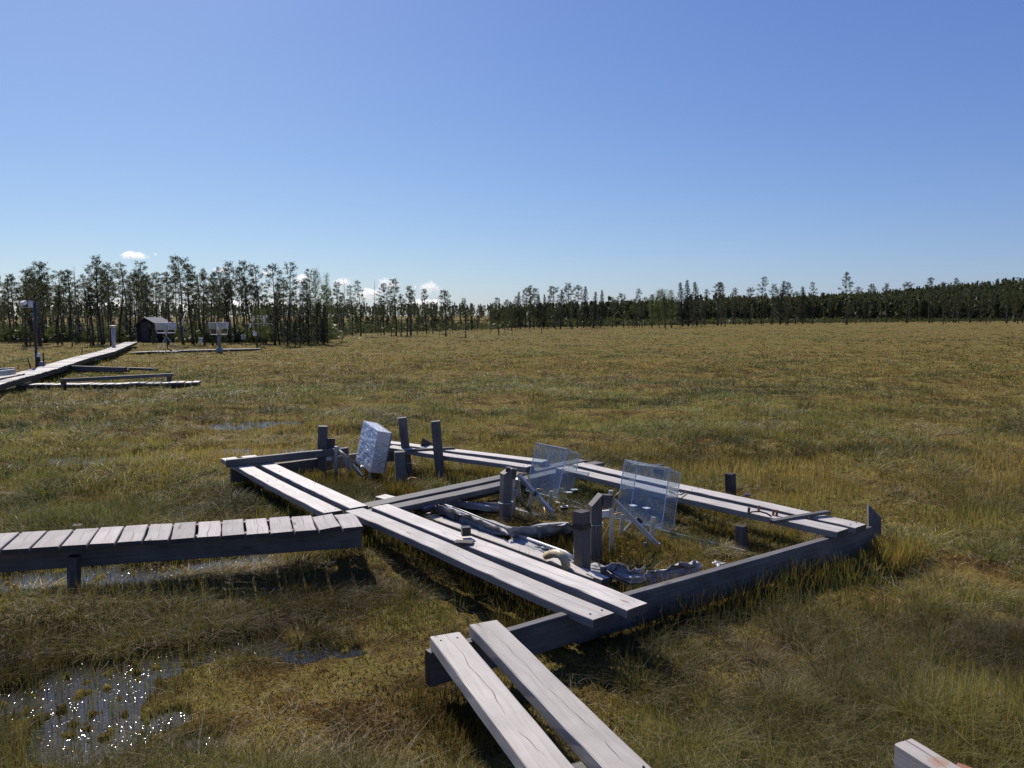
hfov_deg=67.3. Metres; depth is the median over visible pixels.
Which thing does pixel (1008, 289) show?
pine tree
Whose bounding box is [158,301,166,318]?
pine tree
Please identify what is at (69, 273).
pine tree
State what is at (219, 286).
pine tree
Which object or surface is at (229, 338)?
spruce tree
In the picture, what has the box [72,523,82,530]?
wooden post
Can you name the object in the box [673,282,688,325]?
spruce tree
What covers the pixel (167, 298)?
pine tree
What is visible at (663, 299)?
birch tree
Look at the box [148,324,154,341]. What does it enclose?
spruce tree
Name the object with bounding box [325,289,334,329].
pine tree
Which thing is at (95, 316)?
pine tree
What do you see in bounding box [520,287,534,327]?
pine tree
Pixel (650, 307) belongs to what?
birch tree
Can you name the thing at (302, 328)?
spruce tree
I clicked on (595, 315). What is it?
spruce tree
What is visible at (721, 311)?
pine tree
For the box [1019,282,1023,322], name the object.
pine tree
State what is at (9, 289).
pine tree
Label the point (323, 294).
pine tree
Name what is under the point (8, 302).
pine tree
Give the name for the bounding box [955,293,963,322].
pine tree
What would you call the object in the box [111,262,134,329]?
pine tree
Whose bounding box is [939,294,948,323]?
pine tree
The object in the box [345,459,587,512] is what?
wooden plank
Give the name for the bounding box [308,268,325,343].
birch tree
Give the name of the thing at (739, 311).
pine tree
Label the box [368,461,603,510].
wooden plank
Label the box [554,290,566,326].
spruce tree
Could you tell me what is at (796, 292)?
pine tree
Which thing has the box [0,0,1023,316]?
sky
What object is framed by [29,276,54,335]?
pine tree
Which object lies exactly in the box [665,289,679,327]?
birch tree
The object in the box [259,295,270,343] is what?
pine tree
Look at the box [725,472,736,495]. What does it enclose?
wooden post
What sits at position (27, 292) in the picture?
pine tree
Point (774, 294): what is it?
pine tree
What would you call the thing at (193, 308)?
pine tree
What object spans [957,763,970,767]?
brown block
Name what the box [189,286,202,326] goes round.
pine tree
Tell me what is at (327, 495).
wooden plank
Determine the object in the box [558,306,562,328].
pine tree
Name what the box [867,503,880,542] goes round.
wooden post
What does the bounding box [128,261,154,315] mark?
pine tree
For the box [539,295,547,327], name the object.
spruce tree
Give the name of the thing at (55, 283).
pine tree
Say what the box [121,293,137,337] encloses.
spruce tree
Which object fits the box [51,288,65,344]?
pine tree
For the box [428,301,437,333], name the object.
pine tree
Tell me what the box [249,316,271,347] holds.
weather mast
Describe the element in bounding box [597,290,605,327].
spruce tree
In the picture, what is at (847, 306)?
pine tree
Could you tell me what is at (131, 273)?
pine tree
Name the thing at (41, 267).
pine tree
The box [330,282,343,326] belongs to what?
pine tree
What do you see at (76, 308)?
dead tree
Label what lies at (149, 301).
pine tree
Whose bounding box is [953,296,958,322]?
pine tree
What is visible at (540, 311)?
spruce tree
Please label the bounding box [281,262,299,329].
pine tree
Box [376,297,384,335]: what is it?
pine tree
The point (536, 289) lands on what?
pine tree
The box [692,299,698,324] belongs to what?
pine tree
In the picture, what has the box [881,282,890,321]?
pine tree
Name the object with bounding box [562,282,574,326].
pine tree
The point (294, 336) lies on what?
spruce tree
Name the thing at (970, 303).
pine tree
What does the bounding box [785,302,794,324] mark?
pine tree
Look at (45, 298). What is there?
pine tree
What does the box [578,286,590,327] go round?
spruce tree
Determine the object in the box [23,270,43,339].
pine tree
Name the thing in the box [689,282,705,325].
spruce tree
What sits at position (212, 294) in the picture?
pine tree
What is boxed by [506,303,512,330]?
pine tree
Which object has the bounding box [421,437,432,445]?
wooden wedge
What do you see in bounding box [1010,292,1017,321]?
pine tree
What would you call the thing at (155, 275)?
pine tree
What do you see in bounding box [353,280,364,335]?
pine tree
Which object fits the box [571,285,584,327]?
pine tree
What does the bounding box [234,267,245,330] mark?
pine tree
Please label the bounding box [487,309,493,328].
pine tree
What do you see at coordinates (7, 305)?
pine tree
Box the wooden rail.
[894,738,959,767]
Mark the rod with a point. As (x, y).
(463, 510)
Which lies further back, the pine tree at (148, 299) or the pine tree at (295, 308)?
the pine tree at (295, 308)
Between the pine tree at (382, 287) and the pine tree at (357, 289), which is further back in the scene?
the pine tree at (382, 287)
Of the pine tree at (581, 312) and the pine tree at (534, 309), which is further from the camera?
the pine tree at (581, 312)
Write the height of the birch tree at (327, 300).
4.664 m
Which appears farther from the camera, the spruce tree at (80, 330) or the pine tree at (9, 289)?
the pine tree at (9, 289)
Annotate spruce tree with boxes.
[73,322,84,341]
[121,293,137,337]
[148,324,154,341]
[150,323,157,343]
[223,320,235,343]
[234,327,241,342]
[260,327,266,343]
[267,293,286,344]
[278,302,292,345]
[290,316,302,346]
[291,305,309,345]
[300,296,318,343]
[310,299,322,343]
[316,303,331,343]
[515,292,526,328]
[534,294,543,327]
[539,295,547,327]
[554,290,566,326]
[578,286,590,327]
[587,292,600,327]
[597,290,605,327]
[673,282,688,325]
[682,280,696,326]
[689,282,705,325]
[770,281,790,324]
[796,286,810,323]
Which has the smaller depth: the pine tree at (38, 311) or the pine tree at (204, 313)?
the pine tree at (38, 311)
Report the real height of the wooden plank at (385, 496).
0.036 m
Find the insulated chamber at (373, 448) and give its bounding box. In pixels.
[334,421,392,478]
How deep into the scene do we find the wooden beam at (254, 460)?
7.84 m
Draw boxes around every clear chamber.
[512,443,586,517]
[602,460,744,555]
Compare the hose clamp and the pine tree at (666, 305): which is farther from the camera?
the pine tree at (666, 305)
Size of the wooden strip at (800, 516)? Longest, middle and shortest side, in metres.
0.512 x 0.055 x 0.023 m
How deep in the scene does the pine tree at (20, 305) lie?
58.17 m
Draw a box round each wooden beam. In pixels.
[60,373,173,381]
[67,366,126,371]
[127,367,158,370]
[226,447,348,467]
[230,452,394,482]
[408,479,551,512]
[425,612,577,687]
[571,761,587,767]
[575,525,872,643]
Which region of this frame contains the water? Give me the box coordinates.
[0,421,989,767]
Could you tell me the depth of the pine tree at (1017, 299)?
192.40 m
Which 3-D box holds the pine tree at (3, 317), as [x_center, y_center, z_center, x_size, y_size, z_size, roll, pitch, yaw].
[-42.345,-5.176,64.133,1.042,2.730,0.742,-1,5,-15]
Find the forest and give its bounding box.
[0,277,1023,330]
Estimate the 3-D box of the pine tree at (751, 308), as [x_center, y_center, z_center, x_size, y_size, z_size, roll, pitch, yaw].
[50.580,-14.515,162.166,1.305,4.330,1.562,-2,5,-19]
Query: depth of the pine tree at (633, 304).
116.65 m
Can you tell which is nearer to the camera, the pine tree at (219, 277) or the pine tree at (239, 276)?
the pine tree at (219, 277)
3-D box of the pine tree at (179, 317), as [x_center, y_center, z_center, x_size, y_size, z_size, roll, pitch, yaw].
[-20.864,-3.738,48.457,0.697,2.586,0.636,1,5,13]
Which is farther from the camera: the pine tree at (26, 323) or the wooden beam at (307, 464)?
the pine tree at (26, 323)
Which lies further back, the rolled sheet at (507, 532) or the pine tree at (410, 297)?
the pine tree at (410, 297)
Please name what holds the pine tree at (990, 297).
on the ground at (396, 562)
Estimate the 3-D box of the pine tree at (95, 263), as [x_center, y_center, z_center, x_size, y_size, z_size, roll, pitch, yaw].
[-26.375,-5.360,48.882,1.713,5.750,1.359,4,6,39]
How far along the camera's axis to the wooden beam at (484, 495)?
7.22 m
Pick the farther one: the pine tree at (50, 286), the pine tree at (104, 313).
the pine tree at (104, 313)
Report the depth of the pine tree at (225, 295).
53.98 m
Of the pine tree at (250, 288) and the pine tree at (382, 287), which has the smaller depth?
the pine tree at (250, 288)
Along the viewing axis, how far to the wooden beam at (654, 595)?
4.71 m
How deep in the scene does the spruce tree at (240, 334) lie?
51.77 m
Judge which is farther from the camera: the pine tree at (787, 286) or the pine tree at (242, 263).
the pine tree at (787, 286)
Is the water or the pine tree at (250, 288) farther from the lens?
the pine tree at (250, 288)
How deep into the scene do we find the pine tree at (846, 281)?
170.54 m
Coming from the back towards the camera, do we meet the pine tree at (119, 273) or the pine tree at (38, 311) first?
the pine tree at (119, 273)
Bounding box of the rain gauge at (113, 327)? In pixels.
[109,325,116,346]
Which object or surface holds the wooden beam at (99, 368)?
on the ground at (396, 562)
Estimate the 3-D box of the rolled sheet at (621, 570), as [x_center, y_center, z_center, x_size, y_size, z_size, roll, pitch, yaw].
[0.884,1.238,5.004,0.753,0.190,0.416,0,5,0]
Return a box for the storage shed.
[134,317,173,342]
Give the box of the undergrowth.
[0,314,1023,342]
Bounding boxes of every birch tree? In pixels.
[251,299,259,337]
[259,308,268,338]
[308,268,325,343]
[323,273,333,339]
[346,320,352,332]
[647,295,657,327]
[652,290,664,327]
[658,288,670,327]
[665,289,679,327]
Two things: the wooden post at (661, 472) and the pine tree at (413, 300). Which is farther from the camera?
the pine tree at (413, 300)
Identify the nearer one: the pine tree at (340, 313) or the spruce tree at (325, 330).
the spruce tree at (325, 330)
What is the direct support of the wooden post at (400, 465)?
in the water
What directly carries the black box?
on the wooden plank at (613, 601)
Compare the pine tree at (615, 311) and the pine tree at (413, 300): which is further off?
the pine tree at (615, 311)
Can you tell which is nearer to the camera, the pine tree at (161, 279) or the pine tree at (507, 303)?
the pine tree at (161, 279)
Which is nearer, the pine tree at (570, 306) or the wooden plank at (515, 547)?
the wooden plank at (515, 547)
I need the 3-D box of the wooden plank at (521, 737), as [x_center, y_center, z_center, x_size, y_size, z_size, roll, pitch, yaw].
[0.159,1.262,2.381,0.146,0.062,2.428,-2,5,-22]
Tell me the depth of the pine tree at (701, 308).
126.33 m
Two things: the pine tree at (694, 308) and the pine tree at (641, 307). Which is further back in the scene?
the pine tree at (694, 308)
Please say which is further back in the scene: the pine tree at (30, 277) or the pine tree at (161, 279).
the pine tree at (161, 279)
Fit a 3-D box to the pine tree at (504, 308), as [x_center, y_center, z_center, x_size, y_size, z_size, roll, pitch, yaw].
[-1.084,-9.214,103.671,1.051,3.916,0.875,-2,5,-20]
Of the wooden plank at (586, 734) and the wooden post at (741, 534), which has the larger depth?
the wooden post at (741, 534)
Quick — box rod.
[442,503,495,523]
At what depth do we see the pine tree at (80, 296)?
53.53 m
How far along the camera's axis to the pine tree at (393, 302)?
67.71 m
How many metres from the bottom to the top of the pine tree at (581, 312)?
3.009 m
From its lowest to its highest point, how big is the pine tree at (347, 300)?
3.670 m
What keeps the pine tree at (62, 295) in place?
on the ground at (396, 562)
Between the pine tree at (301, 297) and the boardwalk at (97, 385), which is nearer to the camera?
the boardwalk at (97, 385)
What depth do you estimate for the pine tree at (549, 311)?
110.96 m
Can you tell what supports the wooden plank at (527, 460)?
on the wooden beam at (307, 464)
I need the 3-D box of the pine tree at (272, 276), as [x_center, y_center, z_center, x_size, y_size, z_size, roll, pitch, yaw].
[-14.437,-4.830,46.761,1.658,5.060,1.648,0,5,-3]
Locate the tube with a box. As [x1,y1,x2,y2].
[516,534,573,559]
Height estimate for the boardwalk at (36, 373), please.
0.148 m
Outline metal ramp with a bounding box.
[0,367,15,375]
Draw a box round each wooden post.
[61,382,66,389]
[67,554,80,591]
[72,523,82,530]
[317,425,327,473]
[394,450,406,485]
[398,417,412,476]
[431,420,444,481]
[454,513,461,523]
[499,467,512,521]
[573,509,590,569]
[588,493,601,561]
[653,464,663,479]
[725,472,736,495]
[735,524,747,551]
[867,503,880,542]
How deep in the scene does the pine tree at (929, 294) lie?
223.65 m
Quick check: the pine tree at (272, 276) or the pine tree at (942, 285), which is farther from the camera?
the pine tree at (942, 285)
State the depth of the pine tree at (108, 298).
66.33 m
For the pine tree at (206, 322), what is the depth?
50.86 m
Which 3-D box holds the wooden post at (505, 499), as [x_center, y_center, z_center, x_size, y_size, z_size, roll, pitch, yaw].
[-0.057,1.106,6.564,0.086,0.797,0.085,-1,5,-25]
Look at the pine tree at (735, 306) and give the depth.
162.71 m
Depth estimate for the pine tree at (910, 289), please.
234.76 m
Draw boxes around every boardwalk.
[0,342,136,390]
[0,373,24,379]
[0,513,362,572]
[16,381,200,387]
[62,369,129,372]
[127,348,262,354]
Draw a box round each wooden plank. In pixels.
[221,457,342,515]
[241,455,367,511]
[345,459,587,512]
[346,508,614,628]
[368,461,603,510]
[372,504,647,618]
[376,494,435,510]
[389,445,533,471]
[390,441,548,466]
[424,512,602,581]
[430,632,573,767]
[469,620,650,767]
[556,466,847,538]
[573,462,865,533]
[586,571,609,586]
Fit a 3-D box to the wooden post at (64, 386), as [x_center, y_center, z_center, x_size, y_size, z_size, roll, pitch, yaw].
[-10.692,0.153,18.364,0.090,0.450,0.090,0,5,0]
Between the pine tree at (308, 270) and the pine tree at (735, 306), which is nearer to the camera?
the pine tree at (308, 270)
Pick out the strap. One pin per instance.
(581, 527)
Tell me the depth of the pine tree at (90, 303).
46.49 m
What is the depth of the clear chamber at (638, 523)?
5.70 m
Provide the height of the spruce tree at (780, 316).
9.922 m
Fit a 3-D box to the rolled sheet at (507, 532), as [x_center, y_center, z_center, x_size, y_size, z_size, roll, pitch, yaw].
[-0.196,1.125,6.103,1.414,0.220,0.634,3,6,28]
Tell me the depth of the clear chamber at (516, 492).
6.65 m
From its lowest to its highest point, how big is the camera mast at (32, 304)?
2.551 m
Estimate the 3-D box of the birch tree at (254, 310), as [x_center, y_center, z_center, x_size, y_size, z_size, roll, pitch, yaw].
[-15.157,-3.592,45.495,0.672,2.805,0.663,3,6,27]
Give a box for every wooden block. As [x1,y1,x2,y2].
[327,438,334,448]
[505,466,516,478]
[600,493,612,507]
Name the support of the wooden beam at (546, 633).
on the ground at (396, 562)
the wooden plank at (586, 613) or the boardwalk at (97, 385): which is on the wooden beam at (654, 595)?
the wooden plank at (586, 613)
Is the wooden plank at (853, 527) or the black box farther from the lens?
the wooden plank at (853, 527)
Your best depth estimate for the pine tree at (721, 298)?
164.08 m
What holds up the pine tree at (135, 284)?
on the ground at (396, 562)
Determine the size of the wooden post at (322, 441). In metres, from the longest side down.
0.902 x 0.099 x 0.097 m
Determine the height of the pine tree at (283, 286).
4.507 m
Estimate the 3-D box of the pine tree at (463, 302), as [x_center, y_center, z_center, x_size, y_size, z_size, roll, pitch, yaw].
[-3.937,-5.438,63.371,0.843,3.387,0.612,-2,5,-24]
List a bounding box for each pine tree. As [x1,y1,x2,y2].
[0,296,6,329]
[0,307,10,323]
[1,278,14,331]
[1,290,12,328]
[3,273,20,331]
[11,286,23,329]
[13,269,38,333]
[18,282,32,343]
[18,289,33,345]
[19,287,31,346]
[21,261,54,342]
[22,306,29,344]
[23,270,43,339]
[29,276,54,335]
[30,282,54,345]
[37,303,45,345]
[48,270,71,334]
[50,288,66,327]
[51,284,65,344]
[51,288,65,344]
[58,272,68,327]
[59,268,80,332]
[63,297,76,345]
[71,305,78,337]
[72,285,83,330]
[75,273,93,336]
[78,277,97,345]
[79,293,95,344]
[83,254,107,343]
[91,269,110,343]
[92,291,100,341]
[92,307,102,343]
[95,262,119,345]
[100,297,108,329]
[101,276,115,329]
[107,302,116,330]
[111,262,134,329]
[111,270,137,342]
[125,271,139,330]
[127,276,144,329]
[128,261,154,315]
[132,268,143,321]
[135,303,146,317]
[136,274,152,316]
[137,275,154,316]
[139,284,153,316]
[148,271,163,316]
[149,301,156,316]
[151,272,177,319]
[155,285,165,316]
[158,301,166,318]
[160,277,176,344]
[165,254,194,344]
[168,273,182,332]
[175,305,184,339]
[179,263,201,343]
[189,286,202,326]
[190,294,201,343]
[192,271,211,335]
[196,268,211,345]
[197,303,209,322]
[202,284,220,345]
[204,308,210,342]
[206,271,223,342]
[209,266,229,321]
[212,305,221,344]
[216,279,236,319]
[218,282,234,341]
[219,260,243,342]
[222,289,234,332]
[232,260,259,341]
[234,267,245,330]
[240,277,251,339]
[242,283,260,341]
[248,264,266,337]
[248,285,261,341]
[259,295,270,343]
[260,263,287,345]
[275,292,284,326]
[276,278,294,332]
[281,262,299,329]
[290,287,298,327]
[295,279,309,344]
[298,295,307,333]
[299,278,315,330]
[304,268,315,326]
[318,284,329,333]
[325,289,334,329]
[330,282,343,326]
[337,308,343,327]
[345,286,356,334]
[345,298,350,332]
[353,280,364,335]
[374,310,380,322]
[375,283,390,334]
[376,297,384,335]
[382,302,391,327]
[387,279,402,335]
[388,297,396,336]
[398,294,404,335]
[402,285,415,335]
[404,290,416,335]
[415,305,420,334]
[420,289,430,333]
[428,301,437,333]
[437,289,452,336]
[459,298,468,337]
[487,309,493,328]
[493,298,500,334]
[501,301,507,328]
[502,299,510,329]
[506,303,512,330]
[511,296,517,327]
[512,305,517,328]
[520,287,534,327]
[525,285,534,327]
[526,305,531,329]
[529,288,538,327]
[530,308,536,329]
[544,307,550,328]
[546,295,553,327]
[547,286,559,327]
[552,303,559,329]
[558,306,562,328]
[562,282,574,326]
[569,300,573,328]
[569,309,575,328]
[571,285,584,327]
[577,309,583,328]
[609,297,615,327]
[613,300,618,326]
[615,293,626,327]
[631,298,638,327]
[633,288,641,326]
[638,301,644,327]
[642,297,648,325]
[662,301,669,329]
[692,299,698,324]
[699,304,703,326]
[701,289,710,324]
[712,282,725,325]
[715,282,725,324]
[718,303,725,326]
[722,297,729,323]
[730,287,738,323]
[731,298,739,324]
[737,296,742,323]
[740,298,750,324]
[744,287,756,324]
[750,305,754,324]
[756,276,769,323]
[768,283,778,323]
[770,303,775,324]
[780,282,795,323]
[783,296,789,324]
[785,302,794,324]
[792,291,801,323]
[807,281,817,323]
[828,294,834,323]
[838,272,853,324]
[845,305,851,324]
[852,286,862,322]
[865,283,876,322]
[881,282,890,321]
[898,282,914,322]
[924,276,935,322]
[928,293,937,322]
[936,281,950,308]
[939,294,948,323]
[942,302,949,323]
[949,278,961,321]
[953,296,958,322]
[954,292,965,321]
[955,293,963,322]
[965,292,975,322]
[970,298,977,320]
[975,281,990,321]
[980,298,990,322]
[987,290,997,322]
[1000,280,1016,321]
[1001,292,1013,323]
[1002,298,1011,322]
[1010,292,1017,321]
[1012,297,1020,323]
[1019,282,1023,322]
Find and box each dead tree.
[71,273,82,341]
[340,282,347,332]
[373,283,376,332]
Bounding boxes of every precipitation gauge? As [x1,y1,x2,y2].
[155,323,180,352]
[208,322,228,352]
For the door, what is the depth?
52.47 m
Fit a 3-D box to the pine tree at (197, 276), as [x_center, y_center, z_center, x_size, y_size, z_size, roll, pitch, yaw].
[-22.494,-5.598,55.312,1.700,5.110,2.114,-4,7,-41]
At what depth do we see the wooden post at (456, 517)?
6.25 m
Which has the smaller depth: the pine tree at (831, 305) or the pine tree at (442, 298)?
the pine tree at (442, 298)
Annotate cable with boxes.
[452,506,571,527]
[595,562,645,584]
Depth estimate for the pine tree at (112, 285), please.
46.13 m
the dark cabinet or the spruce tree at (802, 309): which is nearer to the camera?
the dark cabinet
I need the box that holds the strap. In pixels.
[572,523,590,530]
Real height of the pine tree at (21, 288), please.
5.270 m
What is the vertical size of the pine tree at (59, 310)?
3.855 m
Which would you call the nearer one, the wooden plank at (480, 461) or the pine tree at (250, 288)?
the wooden plank at (480, 461)
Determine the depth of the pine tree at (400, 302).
69.43 m
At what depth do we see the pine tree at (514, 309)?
108.60 m
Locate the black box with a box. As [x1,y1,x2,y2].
[461,526,470,536]
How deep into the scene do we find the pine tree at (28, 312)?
46.24 m
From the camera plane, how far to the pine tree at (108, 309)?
45.36 m
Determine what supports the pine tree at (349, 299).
on the ground at (396, 562)
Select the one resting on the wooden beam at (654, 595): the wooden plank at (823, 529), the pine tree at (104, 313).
the wooden plank at (823, 529)
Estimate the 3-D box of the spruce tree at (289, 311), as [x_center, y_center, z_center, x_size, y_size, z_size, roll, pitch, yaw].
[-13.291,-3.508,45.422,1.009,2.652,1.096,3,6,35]
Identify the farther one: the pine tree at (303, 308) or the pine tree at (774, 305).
the pine tree at (774, 305)
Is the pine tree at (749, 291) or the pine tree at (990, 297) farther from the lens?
the pine tree at (990, 297)
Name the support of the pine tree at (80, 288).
on the ground at (396, 562)
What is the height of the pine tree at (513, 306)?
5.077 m
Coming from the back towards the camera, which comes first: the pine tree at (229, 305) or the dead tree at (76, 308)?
the pine tree at (229, 305)
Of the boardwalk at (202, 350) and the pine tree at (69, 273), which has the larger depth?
the pine tree at (69, 273)
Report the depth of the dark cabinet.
22.15 m
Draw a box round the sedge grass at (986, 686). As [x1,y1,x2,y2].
[0,322,1023,767]
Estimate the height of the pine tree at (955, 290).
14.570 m
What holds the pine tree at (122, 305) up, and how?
on the ground at (396, 562)
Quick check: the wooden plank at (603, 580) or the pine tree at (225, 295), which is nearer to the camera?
the wooden plank at (603, 580)
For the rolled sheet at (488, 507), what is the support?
on the ground at (396, 562)
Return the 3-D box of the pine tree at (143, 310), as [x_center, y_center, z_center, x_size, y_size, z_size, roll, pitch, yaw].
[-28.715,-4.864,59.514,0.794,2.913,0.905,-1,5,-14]
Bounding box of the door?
[141,322,150,341]
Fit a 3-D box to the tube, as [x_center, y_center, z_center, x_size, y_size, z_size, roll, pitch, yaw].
[0.233,1.157,5.502,0.032,0.039,0.670,-4,6,-36]
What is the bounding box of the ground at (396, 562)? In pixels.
[0,316,1023,767]
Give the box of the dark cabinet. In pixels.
[36,353,45,366]
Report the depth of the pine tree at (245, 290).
51.84 m
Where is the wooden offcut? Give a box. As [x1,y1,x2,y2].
[454,540,473,544]
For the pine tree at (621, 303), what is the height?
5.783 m
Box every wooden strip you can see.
[408,447,454,451]
[769,510,829,523]
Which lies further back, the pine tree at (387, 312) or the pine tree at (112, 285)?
the pine tree at (387, 312)
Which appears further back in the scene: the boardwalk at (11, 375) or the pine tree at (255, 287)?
the pine tree at (255, 287)
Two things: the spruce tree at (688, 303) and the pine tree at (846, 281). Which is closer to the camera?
the spruce tree at (688, 303)
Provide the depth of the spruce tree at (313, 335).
46.87 m
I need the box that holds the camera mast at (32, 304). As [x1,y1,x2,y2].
[17,300,37,367]
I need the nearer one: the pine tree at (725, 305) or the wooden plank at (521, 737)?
the wooden plank at (521, 737)
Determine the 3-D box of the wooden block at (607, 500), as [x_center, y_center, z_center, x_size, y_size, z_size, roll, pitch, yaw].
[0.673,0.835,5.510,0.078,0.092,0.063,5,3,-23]
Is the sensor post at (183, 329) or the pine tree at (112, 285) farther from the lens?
the pine tree at (112, 285)
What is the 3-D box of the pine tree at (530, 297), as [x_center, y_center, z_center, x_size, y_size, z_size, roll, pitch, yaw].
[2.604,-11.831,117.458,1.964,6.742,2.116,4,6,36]
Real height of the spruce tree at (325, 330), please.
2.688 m
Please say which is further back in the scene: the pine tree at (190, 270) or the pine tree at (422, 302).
the pine tree at (422, 302)
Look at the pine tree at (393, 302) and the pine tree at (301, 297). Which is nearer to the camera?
the pine tree at (301, 297)
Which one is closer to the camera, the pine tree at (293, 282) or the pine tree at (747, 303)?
the pine tree at (293, 282)
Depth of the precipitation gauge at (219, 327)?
37.20 m
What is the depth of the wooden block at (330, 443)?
8.33 m
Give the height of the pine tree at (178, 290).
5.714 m
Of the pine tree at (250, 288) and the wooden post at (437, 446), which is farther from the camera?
the pine tree at (250, 288)
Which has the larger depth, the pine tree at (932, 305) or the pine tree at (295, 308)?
the pine tree at (932, 305)
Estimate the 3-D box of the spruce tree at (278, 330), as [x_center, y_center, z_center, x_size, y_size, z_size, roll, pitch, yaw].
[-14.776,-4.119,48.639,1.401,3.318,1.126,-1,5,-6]
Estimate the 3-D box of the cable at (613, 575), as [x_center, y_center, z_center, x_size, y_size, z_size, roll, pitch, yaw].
[0.648,1.223,4.976,0.145,0.051,0.447,-4,6,-37]
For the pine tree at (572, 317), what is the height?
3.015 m
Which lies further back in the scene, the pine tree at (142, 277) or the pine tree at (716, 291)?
the pine tree at (716, 291)
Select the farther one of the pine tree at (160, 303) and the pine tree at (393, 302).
the pine tree at (160, 303)
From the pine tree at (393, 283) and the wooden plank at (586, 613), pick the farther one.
the pine tree at (393, 283)
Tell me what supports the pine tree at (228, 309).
on the ground at (396, 562)
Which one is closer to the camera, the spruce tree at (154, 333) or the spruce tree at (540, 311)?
the spruce tree at (154, 333)
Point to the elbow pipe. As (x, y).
(561, 556)
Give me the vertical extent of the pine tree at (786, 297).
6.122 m
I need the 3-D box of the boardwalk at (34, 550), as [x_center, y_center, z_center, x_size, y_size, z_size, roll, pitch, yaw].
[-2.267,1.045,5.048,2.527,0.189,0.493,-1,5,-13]
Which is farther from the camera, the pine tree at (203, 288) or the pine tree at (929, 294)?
the pine tree at (929, 294)
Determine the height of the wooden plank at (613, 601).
0.054 m
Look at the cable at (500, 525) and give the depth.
5.98 m
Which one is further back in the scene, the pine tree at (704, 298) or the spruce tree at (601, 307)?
the pine tree at (704, 298)
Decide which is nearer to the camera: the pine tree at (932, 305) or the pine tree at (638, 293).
the pine tree at (638, 293)
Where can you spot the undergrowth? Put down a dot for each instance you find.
(6, 334)
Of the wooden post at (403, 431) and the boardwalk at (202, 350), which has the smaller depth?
the wooden post at (403, 431)
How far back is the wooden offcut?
4.97 m
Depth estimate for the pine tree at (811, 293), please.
188.31 m
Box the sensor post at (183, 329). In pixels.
[182,318,183,343]
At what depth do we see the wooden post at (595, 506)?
5.48 m
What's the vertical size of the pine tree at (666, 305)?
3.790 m
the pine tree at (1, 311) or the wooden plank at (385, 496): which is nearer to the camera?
the wooden plank at (385, 496)
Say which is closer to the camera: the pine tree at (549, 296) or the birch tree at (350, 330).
the birch tree at (350, 330)
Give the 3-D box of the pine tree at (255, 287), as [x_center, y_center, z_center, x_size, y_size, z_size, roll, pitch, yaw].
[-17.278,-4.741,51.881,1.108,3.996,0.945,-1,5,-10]
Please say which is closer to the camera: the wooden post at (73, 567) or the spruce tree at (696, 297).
the wooden post at (73, 567)
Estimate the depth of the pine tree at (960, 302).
249.63 m
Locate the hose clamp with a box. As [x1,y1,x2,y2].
[747,505,778,516]
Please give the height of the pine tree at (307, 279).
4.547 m
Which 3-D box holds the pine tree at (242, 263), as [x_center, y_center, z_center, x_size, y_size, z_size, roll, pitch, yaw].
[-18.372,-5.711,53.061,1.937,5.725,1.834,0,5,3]
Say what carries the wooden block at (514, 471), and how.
attached to the wooden post at (505, 499)
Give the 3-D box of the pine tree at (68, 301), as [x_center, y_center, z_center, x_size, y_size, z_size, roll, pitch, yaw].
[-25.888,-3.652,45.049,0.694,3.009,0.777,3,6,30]
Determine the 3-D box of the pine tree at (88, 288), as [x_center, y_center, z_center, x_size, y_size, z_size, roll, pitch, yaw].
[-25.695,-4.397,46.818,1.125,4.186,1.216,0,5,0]
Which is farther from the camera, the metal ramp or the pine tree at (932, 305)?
the pine tree at (932, 305)
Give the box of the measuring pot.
[560,505,568,512]
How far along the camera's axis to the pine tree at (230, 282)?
51.32 m
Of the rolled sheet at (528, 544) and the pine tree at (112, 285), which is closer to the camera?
the rolled sheet at (528, 544)
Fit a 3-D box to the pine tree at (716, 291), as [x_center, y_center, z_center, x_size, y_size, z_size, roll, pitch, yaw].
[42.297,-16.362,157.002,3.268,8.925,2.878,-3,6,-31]
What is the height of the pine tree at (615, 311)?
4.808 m
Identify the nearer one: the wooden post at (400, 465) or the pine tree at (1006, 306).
the wooden post at (400, 465)
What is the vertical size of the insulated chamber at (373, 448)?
0.627 m
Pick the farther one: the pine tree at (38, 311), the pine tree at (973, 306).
the pine tree at (973, 306)
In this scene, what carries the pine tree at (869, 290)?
on the ground at (396, 562)
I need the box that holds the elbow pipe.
[543,549,570,571]
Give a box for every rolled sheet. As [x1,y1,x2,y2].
[432,503,572,539]
[446,500,498,511]
[509,536,573,563]
[591,560,702,586]
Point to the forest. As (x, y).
(895, 307)
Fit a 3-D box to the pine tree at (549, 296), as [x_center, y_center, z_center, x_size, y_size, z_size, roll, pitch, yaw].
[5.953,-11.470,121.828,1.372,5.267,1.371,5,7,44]
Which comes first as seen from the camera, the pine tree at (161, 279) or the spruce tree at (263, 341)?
the spruce tree at (263, 341)
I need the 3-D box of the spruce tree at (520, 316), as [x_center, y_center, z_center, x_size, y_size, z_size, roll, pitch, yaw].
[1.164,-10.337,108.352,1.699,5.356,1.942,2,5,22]
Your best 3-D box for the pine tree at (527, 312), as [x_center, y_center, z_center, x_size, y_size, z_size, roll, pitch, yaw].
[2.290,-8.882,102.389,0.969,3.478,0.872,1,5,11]
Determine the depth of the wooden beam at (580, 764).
2.58 m
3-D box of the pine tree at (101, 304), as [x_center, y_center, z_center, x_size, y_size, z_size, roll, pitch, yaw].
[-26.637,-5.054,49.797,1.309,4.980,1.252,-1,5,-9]
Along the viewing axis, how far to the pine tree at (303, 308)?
51.72 m
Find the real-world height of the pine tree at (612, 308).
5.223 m

